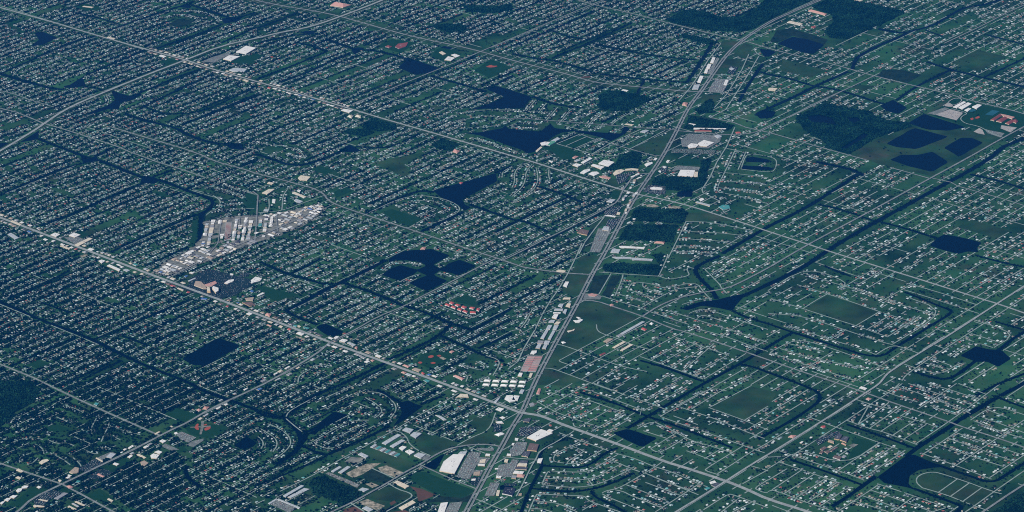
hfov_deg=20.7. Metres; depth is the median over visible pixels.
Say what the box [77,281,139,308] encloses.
canal
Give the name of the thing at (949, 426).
canal
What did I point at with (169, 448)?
car park
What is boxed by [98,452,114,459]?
car park
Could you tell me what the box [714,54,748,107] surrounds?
road
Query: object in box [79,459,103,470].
car park
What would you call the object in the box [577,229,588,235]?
church
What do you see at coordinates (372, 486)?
yard
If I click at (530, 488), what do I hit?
canal
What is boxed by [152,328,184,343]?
canal
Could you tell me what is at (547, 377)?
field
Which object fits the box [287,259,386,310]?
canal
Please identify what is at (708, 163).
field
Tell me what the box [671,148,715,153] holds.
car park
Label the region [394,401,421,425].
lake
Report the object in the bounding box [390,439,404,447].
storage shed
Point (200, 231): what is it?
canal
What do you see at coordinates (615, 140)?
road
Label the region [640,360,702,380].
canal
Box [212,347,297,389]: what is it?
canal
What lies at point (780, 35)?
lake
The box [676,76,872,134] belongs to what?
road
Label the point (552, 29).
canal
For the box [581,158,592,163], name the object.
warehouse
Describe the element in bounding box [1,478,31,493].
canal
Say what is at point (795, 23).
hall
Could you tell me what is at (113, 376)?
canal
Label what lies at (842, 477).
canal
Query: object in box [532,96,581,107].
canal
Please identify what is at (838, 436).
school
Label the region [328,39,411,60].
canal
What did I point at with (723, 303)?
lake
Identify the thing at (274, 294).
field
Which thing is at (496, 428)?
car park
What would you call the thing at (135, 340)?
canal
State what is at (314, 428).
canal
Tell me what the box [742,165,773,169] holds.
lake
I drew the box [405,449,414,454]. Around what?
workshop
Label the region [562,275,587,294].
field
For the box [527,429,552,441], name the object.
store
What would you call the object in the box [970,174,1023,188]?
canal
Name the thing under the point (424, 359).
field
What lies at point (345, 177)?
canal
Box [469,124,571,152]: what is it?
lake
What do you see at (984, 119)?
field
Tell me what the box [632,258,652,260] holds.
shed
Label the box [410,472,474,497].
field
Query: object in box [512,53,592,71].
canal
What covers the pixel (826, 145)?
wood
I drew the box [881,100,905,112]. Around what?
lake
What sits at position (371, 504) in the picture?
yard
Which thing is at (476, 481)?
car park
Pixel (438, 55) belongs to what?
field
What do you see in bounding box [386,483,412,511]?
road
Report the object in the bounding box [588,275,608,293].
field
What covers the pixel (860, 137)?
lake
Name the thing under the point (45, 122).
road
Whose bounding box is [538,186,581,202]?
canal
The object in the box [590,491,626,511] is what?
canal
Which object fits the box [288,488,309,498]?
storage shed
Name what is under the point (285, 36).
canal
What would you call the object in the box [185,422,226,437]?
field
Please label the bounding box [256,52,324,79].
canal
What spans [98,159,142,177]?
canal
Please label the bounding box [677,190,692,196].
lake
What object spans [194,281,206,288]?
hospital
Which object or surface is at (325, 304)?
canal
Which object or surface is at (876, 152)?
field
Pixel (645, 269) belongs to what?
wood
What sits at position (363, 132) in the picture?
wood
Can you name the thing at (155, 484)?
canal
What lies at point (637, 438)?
lake
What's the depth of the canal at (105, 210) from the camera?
23080.35 m
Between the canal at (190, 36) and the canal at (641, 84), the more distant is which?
the canal at (190, 36)
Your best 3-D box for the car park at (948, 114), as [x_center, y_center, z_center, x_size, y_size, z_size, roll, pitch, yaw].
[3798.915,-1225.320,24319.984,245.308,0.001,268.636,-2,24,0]
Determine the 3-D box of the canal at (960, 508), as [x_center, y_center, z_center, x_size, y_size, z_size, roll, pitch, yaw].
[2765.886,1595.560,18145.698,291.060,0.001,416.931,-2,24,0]
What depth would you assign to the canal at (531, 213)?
22684.20 m
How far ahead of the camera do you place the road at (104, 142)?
24454.36 m
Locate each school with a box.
[140,460,147,466]
[150,453,158,458]
[229,68,246,71]
[242,302,254,306]
[395,42,407,48]
[445,56,454,60]
[696,201,709,206]
[834,434,841,439]
[840,436,848,442]
[953,101,965,107]
[958,102,971,109]
[972,104,981,109]
[991,114,1001,120]
[996,116,1007,122]
[1001,114,1014,118]
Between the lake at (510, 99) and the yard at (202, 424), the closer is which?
the yard at (202, 424)
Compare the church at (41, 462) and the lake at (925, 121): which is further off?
the lake at (925, 121)
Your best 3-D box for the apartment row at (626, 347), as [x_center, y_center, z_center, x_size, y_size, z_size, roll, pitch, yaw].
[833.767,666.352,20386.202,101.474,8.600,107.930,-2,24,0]
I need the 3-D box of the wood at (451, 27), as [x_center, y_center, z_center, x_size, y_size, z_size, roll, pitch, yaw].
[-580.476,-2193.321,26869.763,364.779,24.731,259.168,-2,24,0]
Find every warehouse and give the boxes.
[236,46,255,54]
[393,481,408,488]
[399,500,415,510]
[402,427,413,433]
[410,432,421,438]
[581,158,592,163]
[591,164,604,169]
[599,160,614,166]
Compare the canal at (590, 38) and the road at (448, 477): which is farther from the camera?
the canal at (590, 38)
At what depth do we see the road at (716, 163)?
23481.33 m
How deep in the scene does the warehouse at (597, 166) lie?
23536.64 m
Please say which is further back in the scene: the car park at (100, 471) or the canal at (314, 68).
the canal at (314, 68)
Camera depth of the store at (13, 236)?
22663.15 m
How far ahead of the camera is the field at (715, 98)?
24917.61 m
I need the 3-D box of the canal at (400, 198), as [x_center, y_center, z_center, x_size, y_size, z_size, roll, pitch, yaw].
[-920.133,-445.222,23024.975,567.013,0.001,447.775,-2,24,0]
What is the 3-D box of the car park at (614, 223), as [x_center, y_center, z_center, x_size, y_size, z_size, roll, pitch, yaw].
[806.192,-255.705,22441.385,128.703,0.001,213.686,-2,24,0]
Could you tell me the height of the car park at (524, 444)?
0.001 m
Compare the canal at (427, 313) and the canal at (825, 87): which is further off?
the canal at (825, 87)
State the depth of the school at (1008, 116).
24216.10 m
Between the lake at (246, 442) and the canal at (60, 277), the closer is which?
the lake at (246, 442)
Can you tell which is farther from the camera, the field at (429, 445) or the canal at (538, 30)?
the canal at (538, 30)
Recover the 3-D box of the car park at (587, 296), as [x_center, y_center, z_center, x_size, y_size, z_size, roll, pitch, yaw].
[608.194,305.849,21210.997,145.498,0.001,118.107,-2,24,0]
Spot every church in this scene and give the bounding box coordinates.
[39,459,48,464]
[298,175,310,180]
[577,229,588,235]
[719,205,729,209]
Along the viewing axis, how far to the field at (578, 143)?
24092.45 m
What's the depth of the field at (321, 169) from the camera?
23714.82 m
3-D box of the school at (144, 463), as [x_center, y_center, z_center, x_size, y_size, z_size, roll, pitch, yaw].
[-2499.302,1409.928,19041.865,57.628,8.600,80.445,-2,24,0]
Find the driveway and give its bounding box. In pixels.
[0,0,1023,511]
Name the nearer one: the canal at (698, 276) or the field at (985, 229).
the canal at (698, 276)
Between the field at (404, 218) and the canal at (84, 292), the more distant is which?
the field at (404, 218)
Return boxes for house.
[0,0,1023,511]
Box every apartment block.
[580,169,590,173]
[589,172,599,175]
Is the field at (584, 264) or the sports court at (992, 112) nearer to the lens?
the field at (584, 264)
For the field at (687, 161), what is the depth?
23577.49 m
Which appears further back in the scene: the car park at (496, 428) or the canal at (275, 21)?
the canal at (275, 21)
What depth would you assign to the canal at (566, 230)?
22349.42 m
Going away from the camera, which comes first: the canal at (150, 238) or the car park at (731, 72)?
the canal at (150, 238)
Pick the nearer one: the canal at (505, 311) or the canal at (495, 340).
the canal at (495, 340)
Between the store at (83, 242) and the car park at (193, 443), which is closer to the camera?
the car park at (193, 443)
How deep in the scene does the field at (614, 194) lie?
22996.71 m
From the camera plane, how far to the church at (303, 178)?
23547.51 m
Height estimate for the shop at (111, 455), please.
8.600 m
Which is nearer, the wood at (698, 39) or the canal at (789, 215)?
the canal at (789, 215)
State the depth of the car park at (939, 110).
24403.59 m
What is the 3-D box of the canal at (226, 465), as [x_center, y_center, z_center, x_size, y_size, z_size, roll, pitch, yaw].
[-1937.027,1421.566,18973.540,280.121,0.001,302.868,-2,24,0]
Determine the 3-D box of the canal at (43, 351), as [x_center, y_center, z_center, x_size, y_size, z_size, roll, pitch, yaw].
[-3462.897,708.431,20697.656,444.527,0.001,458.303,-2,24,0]
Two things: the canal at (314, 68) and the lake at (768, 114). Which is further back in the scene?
the canal at (314, 68)
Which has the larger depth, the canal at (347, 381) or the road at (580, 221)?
the road at (580, 221)
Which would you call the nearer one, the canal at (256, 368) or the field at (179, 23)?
the canal at (256, 368)
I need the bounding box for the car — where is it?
[28,2,1012,511]
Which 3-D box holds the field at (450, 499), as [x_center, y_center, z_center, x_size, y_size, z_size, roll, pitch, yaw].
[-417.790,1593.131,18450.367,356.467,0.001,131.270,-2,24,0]
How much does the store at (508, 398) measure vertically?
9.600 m
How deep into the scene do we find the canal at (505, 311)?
20940.46 m
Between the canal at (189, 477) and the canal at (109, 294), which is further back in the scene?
the canal at (109, 294)
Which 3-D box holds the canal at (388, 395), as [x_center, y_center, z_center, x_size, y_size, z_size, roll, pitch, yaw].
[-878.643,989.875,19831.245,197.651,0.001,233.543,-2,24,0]
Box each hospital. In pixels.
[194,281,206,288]
[205,281,216,286]
[212,286,218,293]
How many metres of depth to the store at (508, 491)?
18480.69 m
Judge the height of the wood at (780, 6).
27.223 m
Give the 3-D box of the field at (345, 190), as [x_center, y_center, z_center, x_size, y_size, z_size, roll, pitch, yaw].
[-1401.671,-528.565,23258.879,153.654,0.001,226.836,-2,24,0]
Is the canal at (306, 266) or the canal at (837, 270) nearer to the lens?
the canal at (837, 270)
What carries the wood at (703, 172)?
on the ground at (650, 374)
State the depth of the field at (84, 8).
27834.32 m
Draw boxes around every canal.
[0,36,95,73]
[0,73,63,89]
[0,151,65,177]
[0,162,85,194]
[0,250,38,266]
[0,252,61,278]
[0,257,79,290]
[1,253,79,283]
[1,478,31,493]
[3,303,281,416]
[8,270,69,297]
[10,337,75,366]
[21,262,94,294]
[38,138,89,158]
[40,182,144,225]
[41,276,92,298]
[42,302,69,312]
[50,52,106,72]
[58,345,85,358]
[59,279,114,303]
[73,293,140,323]
[74,12,118,23]
[74,364,107,380]
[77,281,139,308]
[79,195,142,221]
[82,360,121,379]
[85,49,144,75]
[87,366,134,388]
[93,299,189,339]
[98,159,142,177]
[108,1,194,30]
[110,214,197,252]
[115,201,182,229]
[116,386,155,404]
[119,68,158,82]
[122,335,147,344]
[124,225,180,249]
[125,113,239,144]
[126,473,176,498]
[134,69,197,95]
[137,303,209,336]
[137,490,177,511]
[140,75,209,107]
[145,86,255,114]
[146,247,187,265]
[146,400,190,421]
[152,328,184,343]
[157,23,222,47]
[157,179,212,200]
[165,78,227,102]
[178,16,272,51]
[182,94,255,124]
[184,465,203,487]
[187,214,203,250]
[190,4,234,19]
[193,446,230,464]
[199,341,279,380]
[206,455,247,476]
[206,492,243,511]
[212,98,274,123]
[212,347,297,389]
[219,105,282,131]
[223,28,253,41]
[241,102,315,132]
[255,148,345,165]
[255,410,280,418]
[256,12,296,28]
[256,33,316,43]
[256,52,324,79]
[256,455,326,485]
[260,261,339,284]
[262,109,324,134]
[274,416,302,464]
[274,456,311,475]
[278,53,349,82]
[282,363,385,416]
[284,309,317,324]
[284,368,349,401]
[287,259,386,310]
[291,125,335,144]
[291,258,320,273]
[292,55,357,81]
[296,42,326,51]
[298,443,327,455]
[300,425,320,433]
[302,137,359,161]
[304,55,381,86]
[306,295,345,313]
[311,402,348,421]
[312,25,361,45]
[312,62,388,93]
[321,302,359,321]
[325,169,364,186]
[327,426,390,454]
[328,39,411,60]
[337,305,383,328]
[340,79,397,102]
[342,282,472,329]
[356,143,400,147]
[364,318,418,345]
[366,190,433,213]
[367,77,426,101]
[369,153,481,203]
[376,389,400,402]
[382,86,429,105]
[388,0,449,24]
[389,324,451,359]
[399,342,434,360]
[404,0,473,27]
[410,157,444,173]
[420,396,440,404]
[421,211,463,231]
[430,75,485,91]
[432,266,493,296]
[434,56,476,73]
[437,159,493,185]
[440,335,503,361]
[441,358,466,371]
[457,224,494,241]
[466,319,509,342]
[468,204,548,232]
[473,307,512,329]
[478,275,536,304]
[478,333,511,348]
[479,0,541,25]
[492,10,586,49]
[496,195,572,231]
[512,10,594,46]
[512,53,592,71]
[515,277,561,300]
[520,465,542,511]
[525,210,606,250]
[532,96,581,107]
[532,472,633,491]
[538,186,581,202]
[539,437,571,464]
[542,447,617,467]
[552,22,631,58]
[560,26,618,51]
[580,392,731,447]
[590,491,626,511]
[597,44,696,59]
[600,74,686,82]
[626,332,792,428]
[636,80,644,93]
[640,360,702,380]
[686,42,712,82]
[693,255,720,298]
[721,174,858,253]
[727,138,1023,301]
[732,292,952,356]
[738,64,762,101]
[739,364,821,438]
[755,71,847,115]
[760,71,884,103]
[790,459,861,484]
[816,161,864,175]
[818,204,875,221]
[824,265,850,276]
[830,476,876,506]
[846,424,917,448]
[850,32,908,68]
[877,221,937,238]
[878,28,904,32]
[895,70,949,100]
[904,381,1023,456]
[907,0,1000,31]
[913,488,962,511]
[916,360,976,378]
[926,61,1023,87]
[936,462,1023,481]
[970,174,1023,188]
[975,254,1023,266]
[975,373,1023,395]
[982,58,1023,77]
[987,34,1023,44]
[994,395,1023,407]
[995,321,1023,329]
[997,331,1023,350]
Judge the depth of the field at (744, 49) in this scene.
25985.75 m
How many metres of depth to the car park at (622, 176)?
23318.56 m
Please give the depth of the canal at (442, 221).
22620.20 m
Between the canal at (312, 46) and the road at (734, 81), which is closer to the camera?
the road at (734, 81)
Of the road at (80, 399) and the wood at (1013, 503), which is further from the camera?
the road at (80, 399)
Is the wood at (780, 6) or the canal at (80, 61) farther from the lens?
the wood at (780, 6)
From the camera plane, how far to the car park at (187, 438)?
19376.48 m
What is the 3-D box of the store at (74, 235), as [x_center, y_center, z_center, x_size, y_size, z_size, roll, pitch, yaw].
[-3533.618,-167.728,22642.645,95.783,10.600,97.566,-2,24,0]
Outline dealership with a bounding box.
[650,187,661,189]
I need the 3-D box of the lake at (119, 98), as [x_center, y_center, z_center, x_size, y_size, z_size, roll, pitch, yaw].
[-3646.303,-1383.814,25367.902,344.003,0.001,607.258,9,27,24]
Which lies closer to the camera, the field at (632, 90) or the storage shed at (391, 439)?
the storage shed at (391, 439)
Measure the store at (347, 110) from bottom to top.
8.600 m
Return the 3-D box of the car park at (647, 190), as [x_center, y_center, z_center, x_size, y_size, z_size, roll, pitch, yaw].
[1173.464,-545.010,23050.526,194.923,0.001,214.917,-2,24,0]
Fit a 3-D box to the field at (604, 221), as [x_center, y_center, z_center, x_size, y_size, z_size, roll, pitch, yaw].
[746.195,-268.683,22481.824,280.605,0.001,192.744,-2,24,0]
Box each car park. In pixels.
[34,490,62,505]
[66,237,84,243]
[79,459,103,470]
[87,469,111,478]
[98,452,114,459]
[162,444,178,449]
[177,432,195,441]
[181,269,253,298]
[186,439,202,446]
[202,53,228,61]
[224,222,231,240]
[238,272,248,276]
[271,500,295,511]
[325,472,359,487]
[370,446,396,455]
[445,502,461,511]
[456,451,479,478]
[471,476,480,486]
[476,448,493,450]
[477,457,489,465]
[485,482,499,495]
[494,423,500,430]
[496,459,518,476]
[504,483,516,485]
[510,442,526,455]
[517,426,540,435]
[520,355,542,371]
[583,293,601,298]
[590,228,610,251]
[604,206,621,215]
[606,219,618,228]
[616,171,635,183]
[644,185,665,193]
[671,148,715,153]
[672,165,699,170]
[681,133,721,147]
[707,58,718,73]
[708,78,728,91]
[727,66,736,73]
[815,431,839,444]
[927,107,948,114]
[936,109,962,119]
[974,128,984,134]
[985,130,1003,136]
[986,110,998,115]
[1001,125,1016,131]
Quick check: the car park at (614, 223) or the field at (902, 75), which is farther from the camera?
the field at (902, 75)
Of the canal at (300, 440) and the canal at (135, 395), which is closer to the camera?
the canal at (300, 440)
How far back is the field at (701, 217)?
22495.31 m
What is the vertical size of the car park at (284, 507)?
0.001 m
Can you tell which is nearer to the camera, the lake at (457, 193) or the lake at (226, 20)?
the lake at (457, 193)
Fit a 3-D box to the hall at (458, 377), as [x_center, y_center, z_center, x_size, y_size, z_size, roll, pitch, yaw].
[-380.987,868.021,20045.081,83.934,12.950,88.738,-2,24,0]
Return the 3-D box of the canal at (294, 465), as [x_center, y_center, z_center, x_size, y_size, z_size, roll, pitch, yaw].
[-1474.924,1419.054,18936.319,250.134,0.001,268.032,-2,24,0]
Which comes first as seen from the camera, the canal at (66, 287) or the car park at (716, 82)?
the canal at (66, 287)
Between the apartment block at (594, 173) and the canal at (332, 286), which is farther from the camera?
the apartment block at (594, 173)
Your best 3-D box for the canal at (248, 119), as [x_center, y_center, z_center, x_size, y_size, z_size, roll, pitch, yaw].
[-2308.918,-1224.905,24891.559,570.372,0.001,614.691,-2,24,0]
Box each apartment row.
[613,341,625,348]
[620,344,632,351]
[621,321,644,333]
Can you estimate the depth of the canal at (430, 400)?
19741.58 m
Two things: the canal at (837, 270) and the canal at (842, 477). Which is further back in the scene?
the canal at (837, 270)
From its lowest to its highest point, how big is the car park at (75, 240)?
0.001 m
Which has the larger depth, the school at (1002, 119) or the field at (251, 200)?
the school at (1002, 119)
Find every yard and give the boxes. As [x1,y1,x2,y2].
[151,204,326,275]
[200,421,203,433]
[345,457,363,463]
[346,463,379,477]
[358,499,383,509]
[366,482,378,487]
[378,465,402,476]
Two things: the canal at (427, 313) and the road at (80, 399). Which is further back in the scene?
the canal at (427, 313)
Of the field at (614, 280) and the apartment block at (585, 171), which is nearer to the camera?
the field at (614, 280)
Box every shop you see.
[107,453,115,458]
[456,394,468,397]
[513,470,523,474]
[515,467,527,469]
[517,463,526,466]
[519,460,527,463]
[522,451,530,457]
[625,168,638,170]
[692,84,699,89]
[695,130,711,131]
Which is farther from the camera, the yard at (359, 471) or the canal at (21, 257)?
the canal at (21, 257)
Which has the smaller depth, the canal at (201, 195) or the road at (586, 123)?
the canal at (201, 195)
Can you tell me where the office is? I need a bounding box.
[414,452,425,458]
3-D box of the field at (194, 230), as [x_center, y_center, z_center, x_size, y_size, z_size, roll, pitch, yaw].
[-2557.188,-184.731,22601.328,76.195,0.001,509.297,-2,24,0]
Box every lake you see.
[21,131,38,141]
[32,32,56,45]
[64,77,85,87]
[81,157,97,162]
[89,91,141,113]
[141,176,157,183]
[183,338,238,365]
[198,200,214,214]
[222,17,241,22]
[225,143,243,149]
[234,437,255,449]
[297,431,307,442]
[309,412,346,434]
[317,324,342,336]
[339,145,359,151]
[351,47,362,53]
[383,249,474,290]
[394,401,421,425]
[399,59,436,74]
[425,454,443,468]
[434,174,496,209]
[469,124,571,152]
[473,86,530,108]
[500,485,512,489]
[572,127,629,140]
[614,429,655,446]
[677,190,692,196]
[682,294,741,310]
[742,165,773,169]
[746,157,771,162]
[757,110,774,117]
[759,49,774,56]
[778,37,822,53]
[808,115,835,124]
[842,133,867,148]
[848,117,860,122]
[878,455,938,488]
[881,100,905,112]
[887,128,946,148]
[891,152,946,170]
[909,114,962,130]
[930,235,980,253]
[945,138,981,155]
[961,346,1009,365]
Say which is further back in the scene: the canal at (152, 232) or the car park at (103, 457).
the canal at (152, 232)
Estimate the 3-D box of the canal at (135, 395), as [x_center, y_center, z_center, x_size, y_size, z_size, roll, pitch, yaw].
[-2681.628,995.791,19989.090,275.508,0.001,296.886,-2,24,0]
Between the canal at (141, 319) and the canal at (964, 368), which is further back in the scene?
the canal at (141, 319)
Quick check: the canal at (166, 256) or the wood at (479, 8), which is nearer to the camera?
the canal at (166, 256)
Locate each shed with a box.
[277,499,299,508]
[283,485,303,497]
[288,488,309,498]
[292,192,305,197]
[331,466,341,472]
[338,466,350,473]
[358,452,368,458]
[362,506,372,511]
[382,434,400,444]
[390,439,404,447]
[612,257,631,258]
[619,246,644,248]
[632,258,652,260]
[694,128,725,129]
[808,9,826,15]
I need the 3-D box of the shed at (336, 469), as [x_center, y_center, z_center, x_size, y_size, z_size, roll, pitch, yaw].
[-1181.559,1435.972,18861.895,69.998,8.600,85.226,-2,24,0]
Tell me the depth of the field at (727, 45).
26149.49 m
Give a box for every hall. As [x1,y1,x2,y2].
[54,492,67,499]
[262,189,274,194]
[453,375,464,379]
[540,330,548,339]
[548,330,554,339]
[611,249,620,252]
[787,21,802,25]
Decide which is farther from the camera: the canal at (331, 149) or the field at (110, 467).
the canal at (331, 149)
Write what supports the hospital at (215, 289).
on the ground at (650, 374)
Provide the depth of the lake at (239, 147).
24284.59 m
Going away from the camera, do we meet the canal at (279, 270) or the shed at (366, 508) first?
the shed at (366, 508)
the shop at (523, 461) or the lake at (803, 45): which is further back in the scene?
the lake at (803, 45)
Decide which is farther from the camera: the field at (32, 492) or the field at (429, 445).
the field at (429, 445)
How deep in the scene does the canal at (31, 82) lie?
25911.19 m
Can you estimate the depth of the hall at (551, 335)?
20610.30 m
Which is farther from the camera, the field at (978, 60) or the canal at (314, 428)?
the field at (978, 60)
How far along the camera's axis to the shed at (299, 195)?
23229.49 m
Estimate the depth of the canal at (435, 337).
20581.77 m
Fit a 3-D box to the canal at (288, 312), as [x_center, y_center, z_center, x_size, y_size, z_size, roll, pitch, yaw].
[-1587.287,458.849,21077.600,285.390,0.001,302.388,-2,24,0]
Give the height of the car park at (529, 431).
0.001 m
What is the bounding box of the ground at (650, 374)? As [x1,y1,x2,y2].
[0,0,1023,511]
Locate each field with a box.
[7,486,46,506]
[27,360,48,367]
[46,424,68,431]
[75,4,98,10]
[85,489,116,502]
[105,459,128,470]
[154,192,169,197]
[160,59,176,64]
[166,408,194,421]
[169,19,194,27]
[175,446,187,452]
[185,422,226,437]
[190,221,198,245]
[196,191,219,206]
[230,54,262,63]
[246,193,256,209]
[257,285,296,300]
[312,166,332,173]
[334,187,351,197]
[343,506,364,511]
[361,448,415,471]
[363,469,389,482]
[365,486,409,501]
[375,152,423,175]
[378,39,413,52]
[383,209,420,225]
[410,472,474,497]
[410,486,434,501]
[414,434,457,455]
[416,352,451,367]
[423,493,472,502]
[432,48,460,61]
[455,295,475,305]
[460,431,499,444]
[470,417,492,431]
[475,59,510,77]
[537,369,580,385]
[544,145,580,160]
[545,346,576,369]
[558,303,637,349]
[560,135,591,147]
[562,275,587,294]
[572,256,599,272]
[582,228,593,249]
[588,218,618,227]
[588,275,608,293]
[602,275,621,296]
[606,179,625,186]
[608,191,619,197]
[623,88,636,92]
[631,133,671,154]
[676,159,698,164]
[686,213,730,220]
[688,115,732,124]
[700,158,711,171]
[701,94,721,105]
[711,387,775,419]
[716,59,740,73]
[721,40,739,54]
[730,43,752,56]
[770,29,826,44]
[781,59,822,76]
[806,295,877,324]
[845,440,876,464]
[851,126,1000,175]
[852,85,873,90]
[852,437,873,446]
[877,70,920,82]
[918,473,991,504]
[929,98,1023,138]
[954,50,1005,70]
[958,220,1008,237]
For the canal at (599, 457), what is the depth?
18803.49 m
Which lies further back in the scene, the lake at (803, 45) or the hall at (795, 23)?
the hall at (795, 23)
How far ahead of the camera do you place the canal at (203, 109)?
25204.76 m
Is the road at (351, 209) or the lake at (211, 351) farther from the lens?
the road at (351, 209)
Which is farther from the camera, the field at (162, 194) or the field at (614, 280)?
the field at (162, 194)
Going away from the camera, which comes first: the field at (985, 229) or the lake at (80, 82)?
the field at (985, 229)
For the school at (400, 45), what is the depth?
26456.28 m
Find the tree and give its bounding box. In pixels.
[0,0,1023,511]
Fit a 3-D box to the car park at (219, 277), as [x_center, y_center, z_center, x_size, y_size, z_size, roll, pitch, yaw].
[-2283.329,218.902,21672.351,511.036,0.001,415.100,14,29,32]
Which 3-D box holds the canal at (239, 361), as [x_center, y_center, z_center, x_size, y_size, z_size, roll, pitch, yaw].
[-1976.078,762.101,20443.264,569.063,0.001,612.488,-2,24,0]
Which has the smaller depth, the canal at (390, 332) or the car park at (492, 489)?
the car park at (492, 489)
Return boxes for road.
[0,0,382,150]
[0,7,634,193]
[0,90,52,106]
[0,108,203,176]
[0,217,519,412]
[0,364,158,435]
[0,463,114,511]
[16,342,330,511]
[112,127,592,274]
[172,209,316,275]
[252,191,258,240]
[256,0,702,91]
[330,258,495,341]
[331,444,498,511]
[353,0,602,103]
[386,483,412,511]
[421,465,476,488]
[463,0,816,511]
[467,0,820,511]
[501,173,647,260]
[504,118,676,129]
[508,243,582,368]
[516,434,567,495]
[520,412,810,511]
[578,0,1023,113]
[578,217,603,253]
[581,134,658,155]
[581,300,1023,447]
[592,129,640,153]
[636,194,1023,312]
[642,126,1023,315]
[675,286,1023,511]
[676,43,720,103]
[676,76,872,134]
[701,127,734,200]
[710,117,865,159]
[712,56,758,116]
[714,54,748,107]
[933,178,1023,205]
[945,5,1023,42]
[954,109,1003,137]
[982,484,1023,511]
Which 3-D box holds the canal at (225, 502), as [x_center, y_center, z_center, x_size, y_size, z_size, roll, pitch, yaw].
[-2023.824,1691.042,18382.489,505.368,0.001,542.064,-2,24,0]
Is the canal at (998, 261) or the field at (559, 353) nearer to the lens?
the field at (559, 353)
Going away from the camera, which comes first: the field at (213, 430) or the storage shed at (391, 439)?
the storage shed at (391, 439)
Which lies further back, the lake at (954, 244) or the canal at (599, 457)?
the lake at (954, 244)
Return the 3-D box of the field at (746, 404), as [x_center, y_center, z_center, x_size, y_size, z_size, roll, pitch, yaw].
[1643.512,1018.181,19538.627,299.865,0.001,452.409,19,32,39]
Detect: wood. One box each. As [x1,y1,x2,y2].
[0,379,39,425]
[308,474,361,505]
[344,127,373,136]
[363,117,395,131]
[432,138,460,149]
[433,23,469,31]
[461,3,512,13]
[597,90,649,110]
[603,151,643,170]
[603,262,662,275]
[618,223,677,241]
[630,206,687,223]
[650,252,663,263]
[652,175,704,190]
[665,0,769,31]
[682,33,717,44]
[683,115,733,129]
[695,99,714,113]
[699,157,709,182]
[764,0,809,20]
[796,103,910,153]
[811,0,904,38]
[824,131,868,148]
[992,490,1023,511]
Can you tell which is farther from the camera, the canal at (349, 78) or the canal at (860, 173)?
the canal at (349, 78)
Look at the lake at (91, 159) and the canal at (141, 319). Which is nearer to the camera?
the canal at (141, 319)
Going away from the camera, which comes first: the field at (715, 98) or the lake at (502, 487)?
the lake at (502, 487)
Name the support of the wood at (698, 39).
on the ground at (650, 374)
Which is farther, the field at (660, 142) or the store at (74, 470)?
the field at (660, 142)
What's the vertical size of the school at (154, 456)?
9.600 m
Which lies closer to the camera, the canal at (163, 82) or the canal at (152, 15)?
the canal at (163, 82)
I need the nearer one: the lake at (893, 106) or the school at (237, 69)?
the lake at (893, 106)
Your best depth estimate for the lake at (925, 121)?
24147.12 m
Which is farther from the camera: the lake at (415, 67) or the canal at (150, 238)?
the lake at (415, 67)
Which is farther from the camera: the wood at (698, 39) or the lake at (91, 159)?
the wood at (698, 39)
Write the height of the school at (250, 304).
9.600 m
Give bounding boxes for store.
[8,233,18,239]
[69,233,80,237]
[69,467,78,473]
[75,238,92,245]
[107,264,120,271]
[223,55,239,61]
[330,2,350,7]
[341,109,352,112]
[438,502,447,511]
[439,454,464,474]
[502,487,514,496]
[505,395,515,402]
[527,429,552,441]
[527,443,538,451]
[613,169,624,175]
[677,170,694,176]
[688,143,698,148]
[698,140,713,146]
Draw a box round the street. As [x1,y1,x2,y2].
[0,0,1023,511]
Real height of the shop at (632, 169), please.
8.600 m
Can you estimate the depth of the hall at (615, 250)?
21956.79 m
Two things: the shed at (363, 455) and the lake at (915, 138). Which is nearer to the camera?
the shed at (363, 455)
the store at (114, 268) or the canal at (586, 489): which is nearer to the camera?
the canal at (586, 489)
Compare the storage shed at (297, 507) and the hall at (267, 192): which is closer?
the storage shed at (297, 507)

